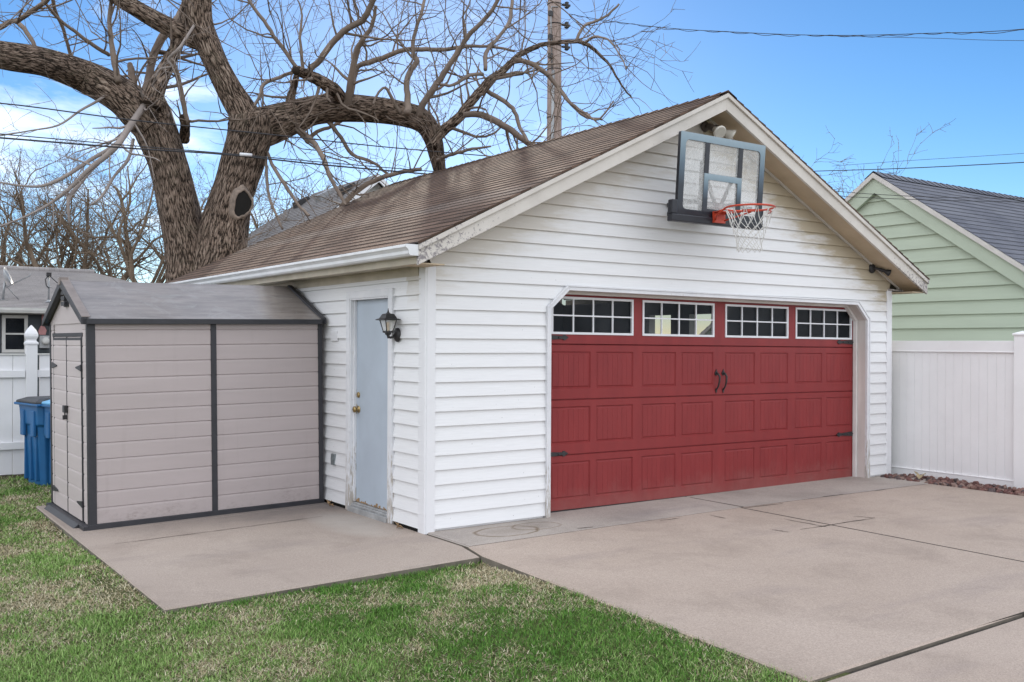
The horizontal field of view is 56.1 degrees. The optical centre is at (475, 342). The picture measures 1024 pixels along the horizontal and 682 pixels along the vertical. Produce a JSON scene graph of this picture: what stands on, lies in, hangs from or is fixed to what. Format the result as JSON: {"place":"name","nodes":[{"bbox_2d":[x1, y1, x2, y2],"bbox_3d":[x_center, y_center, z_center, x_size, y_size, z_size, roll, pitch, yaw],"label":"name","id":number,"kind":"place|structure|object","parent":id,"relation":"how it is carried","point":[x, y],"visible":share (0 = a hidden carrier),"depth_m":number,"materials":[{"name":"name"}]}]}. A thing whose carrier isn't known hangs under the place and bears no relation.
{"place":"outdoors","nodes":[
{"label":"outdoors","id":0,"kind":"place"},
{"bbox_2d":[0,265,128,416],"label":"neighbour house","id":1,"kind":"structure","parent":0,"point":[23,312],"depth_m":21.81,"materials":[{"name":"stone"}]},
{"bbox_2d":[2,315,27,352],"bbox_3d":[-10.201,-0.195,21.238,0.520,0.830,0.070,0,0,-34],"label":"window","id":2,"kind":"structure","parent":1,"relation":"in","point":[4,317],"depth_m":21.17,"materials":[{"name":"white paint"}]},
{"bbox_2d":[0,267,30,299],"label":"satellite dish","id":3,"kind":"object","parent":1,"relation":"on","point":[7,276],"visible":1,"depth_m":21.43,"materials":[{"name":"metal"}]},
{"bbox_2d":[38,315,48,347],"bbox_3d":[-9.657,-0.253,21.473,0.225,0.750,0.220,0,0,-34],"label":"electric meter","id":4,"kind":"object","parent":1,"relation":"attached to","point":[43,340],"visible":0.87,"depth_m":21.44,"materials":[{"name":"white paint"}]},
{"bbox_2d":[45,272,57,301],"bbox_3d":[-9.687,-1.258,21.902,0.306,0.680,0.200,0,0,-34],"label":"roof mast","id":5,"kind":"object","parent":1,"relation":"attached to","point":[48,275],"visible":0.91,"depth_m":21.85,"materials":[{"name":"metal"}]},
{"bbox_2d":[0,137,427,173],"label":"power line","id":6,"kind":"object","parent":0,"point":[203,153],"visible":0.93,"depth_m":13.09,"materials":[{"name":"black rubber"}]},
{"bbox_2d":[0,134,433,171],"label":"power line","id":7,"kind":"object","parent":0,"point":[205,151],"visible":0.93,"depth_m":13.06,"materials":[{"name":"black rubber"}]},
{"bbox_2d":[239,153,251,156],"bbox_3d":[-3.209,-2.624,13.400,0.174,0.057,0.048,0,0,-36],"label":"cable sleeve","id":8,"kind":"object","parent":7,"relation":"attached to","point":[246,154],"visible":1,"depth_m":13.39,"materials":[{"name":"white plastic"}]},
{"bbox_2d":[0,103,483,155],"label":"power line","id":9,"kind":"object","parent":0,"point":[221,129],"visible":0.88,"depth_m":13.20,"materials":[{"name":"black rubber"}]},
{"bbox_2d":[36,502,478,613],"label":"patio","id":10,"kind":"structure","parent":0,"point":[175,565],"depth_m":7.46,"materials":[{"name":"concrete"}]},
{"bbox_2d":[42,277,325,530],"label":"storage shed","id":11,"kind":"structure","parent":10,"relation":"on","point":[172,401],"depth_m":9.00,"materials":[{"name":"beige plastic"}]},
{"bbox_2d":[52,337,67,511],"bbox_3d":[-4.007,0.774,9.261,0.027,1.650,0.585,-1,1,-35],"label":"door","id":12,"kind":"structure","parent":11,"relation":"in","point":[59,364],"depth_m":9.24,"materials":[{"name":"plastic"}]},
{"bbox_2d":[66,337,82,521],"bbox_3d":[-3.666,0.776,8.775,0.027,1.650,0.585,-1,1,-35],"label":"door","id":13,"kind":"structure","parent":11,"relation":"in","point":[73,344],"depth_m":8.76,"materials":[{"name":"plastic"}]},
{"bbox_2d":[0,417,850,681],"bbox_3d":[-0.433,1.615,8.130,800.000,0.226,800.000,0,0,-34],"label":"ground","id":14,"kind":"structure","parent":0,"point":[111,587],"depth_m":5.43,"materials":[{"name":"green plant"}]},
{"bbox_2d":[0,325,49,474],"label":"picket fence","id":15,"kind":"object","parent":14,"relation":"on","point":[21,372],"visible":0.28,"depth_m":12.05,"materials":[{"name":"white plastic"}]},
{"bbox_2d":[14,396,50,485],"bbox_3d":[-5.057,1.167,11.437,0.751,1.045,0.640,0,0,44],"label":"recycling bin","id":16,"kind":"object","parent":14,"relation":"on","point":[36,447],"visible":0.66,"depth_m":11.14,"materials":[{"name":"blue plastic"}]},
{"bbox_2d":[0,154,83,266],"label":"bare tree","id":17,"kind":"object","parent":14,"relation":"on","point":[15,258],"visible":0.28,"depth_m":33.85,"materials":[{"name":"brown plant"}]},
{"bbox_2d":[41,400,50,483],"bbox_3d":[-4.587,1.170,11.054,0.751,1.045,0.640,0,0,44],"label":"recycling bin","id":18,"kind":"object","parent":14,"relation":"on","point":[46,405],"visible":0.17,"depth_m":10.93,"materials":[{"name":"blue plastic"}]},
{"bbox_2d":[0,158,161,277],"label":"bare tree","id":19,"kind":"object","parent":14,"relation":"on","point":[65,253],"visible":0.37,"depth_m":32.70,"materials":[{"name":"brown plant"}]},
{"bbox_2d":[0,124,162,281],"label":"bare tree","id":20,"kind":"object","parent":14,"relation":"on","point":[35,250],"visible":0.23,"depth_m":34.82,"materials":[{"name":"brown plant"}]},
{"bbox_2d":[0,117,256,282],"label":"bare tree","id":21,"kind":"object","parent":14,"relation":"on","point":[19,199],"visible":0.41,"depth_m":31.24,"materials":[{"name":"brown plant"}]},
{"bbox_2d":[0,140,269,282],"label":"bare tree","id":22,"kind":"object","parent":14,"relation":"on","point":[100,269],"visible":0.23,"depth_m":32.09,"materials":[{"name":"brown plant"}]},
{"bbox_2d":[24,133,297,282],"bbox_3d":[-9.618,-2.791,30.635,8.912,8.944,7.627,0,0,20],"label":"bare tree","id":23,"kind":"object","parent":14,"relation":"on","point":[129,269],"visible":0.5,"depth_m":30.33,"materials":[{"name":"brown plant"}]},
{"bbox_2d":[196,152,362,230],"bbox_3d":[-7.292,-2.807,36.839,7.495,8.924,11.017,0,0,31],"label":"bare tree","id":24,"kind":"object","parent":14,"relation":"on","point":[265,195],"visible":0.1,"depth_m":35.14,"materials":[{"name":"brown plant"}]},
{"bbox_2d":[247,174,389,246],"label":"house","id":25,"kind":"structure","parent":14,"relation":"on","point":[295,210],"depth_m":29.42,"materials":[{"name":"white paint"}]},
{"bbox_2d":[0,0,700,281],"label":"bare tree","id":26,"kind":"object","parent":14,"relation":"on","point":[194,237],"visible":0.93,"depth_m":14.88,"materials":[{"name":"brown plant"}]},
{"bbox_2d":[166,90,929,534],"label":"garage","id":27,"kind":"structure","parent":14,"relation":"on","point":[498,382],"depth_m":9.61,"materials":[{"name":"plastic"}]},
{"bbox_2d":[331,453,335,464],"bbox_3d":[-1.421,1.163,9.558,0.026,0.110,0.075,0,0,-34],"label":"outlet box","id":28,"kind":"object","parent":27,"relation":"attached to","point":[333,457],"visible":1,"depth_m":9.53,"materials":[{"name":"metal"}]},
{"bbox_2d":[331,331,337,340],"bbox_3d":[-1.407,-0.067,9.555,0.016,0.100,0.140,0,0,-34],"label":"cover plate","id":29,"kind":"object","parent":27,"relation":"attached to","point":[334,334],"visible":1,"depth_m":9.54,"materials":[{"name":"white plastic"}]},
{"bbox_2d":[352,298,387,510],"bbox_3d":[-0.954,0.563,8.944,0.100,1.934,0.746,0,0,-34],"label":"side door","id":30,"kind":"structure","parent":27,"relation":"in","point":[370,408],"depth_m":8.99,"materials":[{"name":"paint"}]},
{"bbox_2d":[376,309,400,341],"bbox_3d":[-0.764,-0.156,8.446,0.181,0.300,0.166,0,0,-34],"label":"wall lantern","id":31,"kind":"object","parent":27,"relation":"attached to","point":[390,317],"depth_m":8.43,"materials":[{"name":"black metal"}]},
{"bbox_2d":[648,312,672,333],"bbox_3d":[2.934,-0.231,15.047,0.130,0.470,0.540,0,0,-34],"label":"side window","id":32,"kind":"structure","parent":27,"relation":"in","point":[651,322],"depth_m":15.22,"materials":[{"name":"glass"}]},
{"bbox_2d":[687,311,710,334],"bbox_3d":[3.410,-0.229,14.342,0.130,0.470,0.540,0,0,-34],"label":"side window","id":33,"kind":"structure","parent":27,"relation":"in","point":[690,315],"depth_m":14.52,"materials":[{"name":"grey glass"}]},
{"bbox_2d":[551,294,853,512],"bbox_3d":[2.608,0.573,10.362,5.050,2.156,0.116,0,0,-34],"label":"garage door","id":34,"kind":"structure","parent":27,"relation":"in","point":[637,416],"depth_m":10.17,"materials":[{"name":"red paint"}]},
{"bbox_2d":[701,121,735,139],"bbox_3d":[2.529,-2.193,9.926,0.387,0.234,0.293,0,0,-34],"label":"flood light","id":35,"kind":"object","parent":27,"relation":"attached to","point":[718,131],"visible":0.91,"depth_m":9.88,"materials":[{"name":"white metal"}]},
{"bbox_2d":[667,131,775,252],"bbox_3d":[2.391,-1.433,9.458,1.008,1.146,1.105,0,0,10],"label":"basketball hoop","id":36,"kind":"object","parent":27,"relation":"attached to","point":[713,213],"visible":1,"depth_m":9.33,"materials":[{"name":"white"}]},
{"bbox_2d":[869,264,890,275],"bbox_3d":[4.894,-0.882,11.633,0.267,0.156,0.090,0,0,6],"label":"flood light","id":37,"kind":"object","parent":27,"relation":"attached to","point":[872,268],"visible":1,"depth_m":11.61,"materials":[{"name":"black metal"}]},
{"bbox_2d":[547,0,570,302],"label":"utility pole","id":38,"kind":"object","parent":14,"relation":"on","point":[552,69],"visible":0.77,"depth_m":20.46,"materials":[{"name":"brown wood"}]},
{"bbox_2d":[571,14,1023,36],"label":"service drop","id":39,"kind":"object","parent":38,"relation":"attached to","point":[814,35],"visible":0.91,"depth_m":17.16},
{"bbox_2d":[425,476,927,549],"bbox_3d":[2.503,1.737,9.814,6.728,0.230,0.900,0,0,-34],"label":"driveway apron","id":40,"kind":"object","parent":14,"relation":"on","point":[565,522],"visible":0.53,"depth_m":9.31,"materials":[{"name":"concrete"}]},
{"bbox_2d":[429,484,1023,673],"bbox_3d":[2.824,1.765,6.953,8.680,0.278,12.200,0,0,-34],"label":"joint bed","id":41,"kind":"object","parent":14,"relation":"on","point":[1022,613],"visible":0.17,"depth_m":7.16,"materials":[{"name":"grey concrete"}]},
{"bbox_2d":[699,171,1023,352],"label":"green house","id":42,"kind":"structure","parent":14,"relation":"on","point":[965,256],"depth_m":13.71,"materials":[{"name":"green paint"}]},
{"bbox_2d":[790,118,955,195],"bbox_3d":[11.202,-2.408,29.360,7.539,8.308,7.704,0,0,-34],"label":"bare tree","id":43,"kind":"object","parent":14,"relation":"on","point":[841,188],"visible":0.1,"depth_m":28.77,"materials":[{"name":"brown plant"}]},
{"bbox_2d":[880,473,1023,495],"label":"rock bed","id":44,"kind":"object","parent":14,"relation":"on","point":[962,483],"visible":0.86,"depth_m":11.01,"materials":[{"name":"gravel"}]},
{"bbox_2d":[914,471,925,478],"bbox_3d":[5.296,1.577,11.435,0.140,0.087,0.138,0,0,-15],"label":"dry leaf","id":45,"kind":"object","parent":44,"relation":"on","point":[918,475],"visible":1,"depth_m":11.41,"materials":[{"name":"beige plant"}]},
{"bbox_2d":[891,331,1023,488],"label":"privacy fence","id":46,"kind":"object","parent":14,"relation":"on","point":[958,413],"visible":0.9,"depth_m":11.35,"materials":[{"name":"plastic"}]},
{"bbox_2d":[0,0,1023,334],"label":"sky","id":47,"kind":"structure","parent":0,"point":[864,90],"materials":[{"name":"blue"}]},
{"bbox_2d":[468,484,1023,681],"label":"driveway","id":48,"kind":"structure","parent":0,"point":[816,601],"depth_m":6.62,"materials":[{"name":"concrete"}]},
{"bbox_2d":[709,30,1023,40],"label":"power line","id":49,"kind":"object","parent":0,"point":[935,38],"visible":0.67,"depth_m":17.31,"materials":[{"name":"black rubber"}]},
{"bbox_2d":[815,162,1023,171],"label":"power line","id":50,"kind":"object","parent":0,"point":[924,167],"visible":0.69,"depth_m":20.63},
{"bbox_2d":[842,196,1011,201],"bbox_3d":[6.927,-1.873,12.270,5.362,0.428,0.299,0,0,27],"label":"power line","id":51,"kind":"object","parent":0,"point":[936,200],"visible":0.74,"depth_m":12.56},
{"bbox_2d":[836,191,1023,198],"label":"power line","id":52,"kind":"object","parent":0,"point":[925,196],"visible":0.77,"depth_m":12.65,"materials":[{"name":"black rubber"}]},
{"bbox_2d":[837,153,1023,165],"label":"power line","id":53,"kind":"object","parent":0,"point":[939,158],"visible":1,"depth_m":23.14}
]}

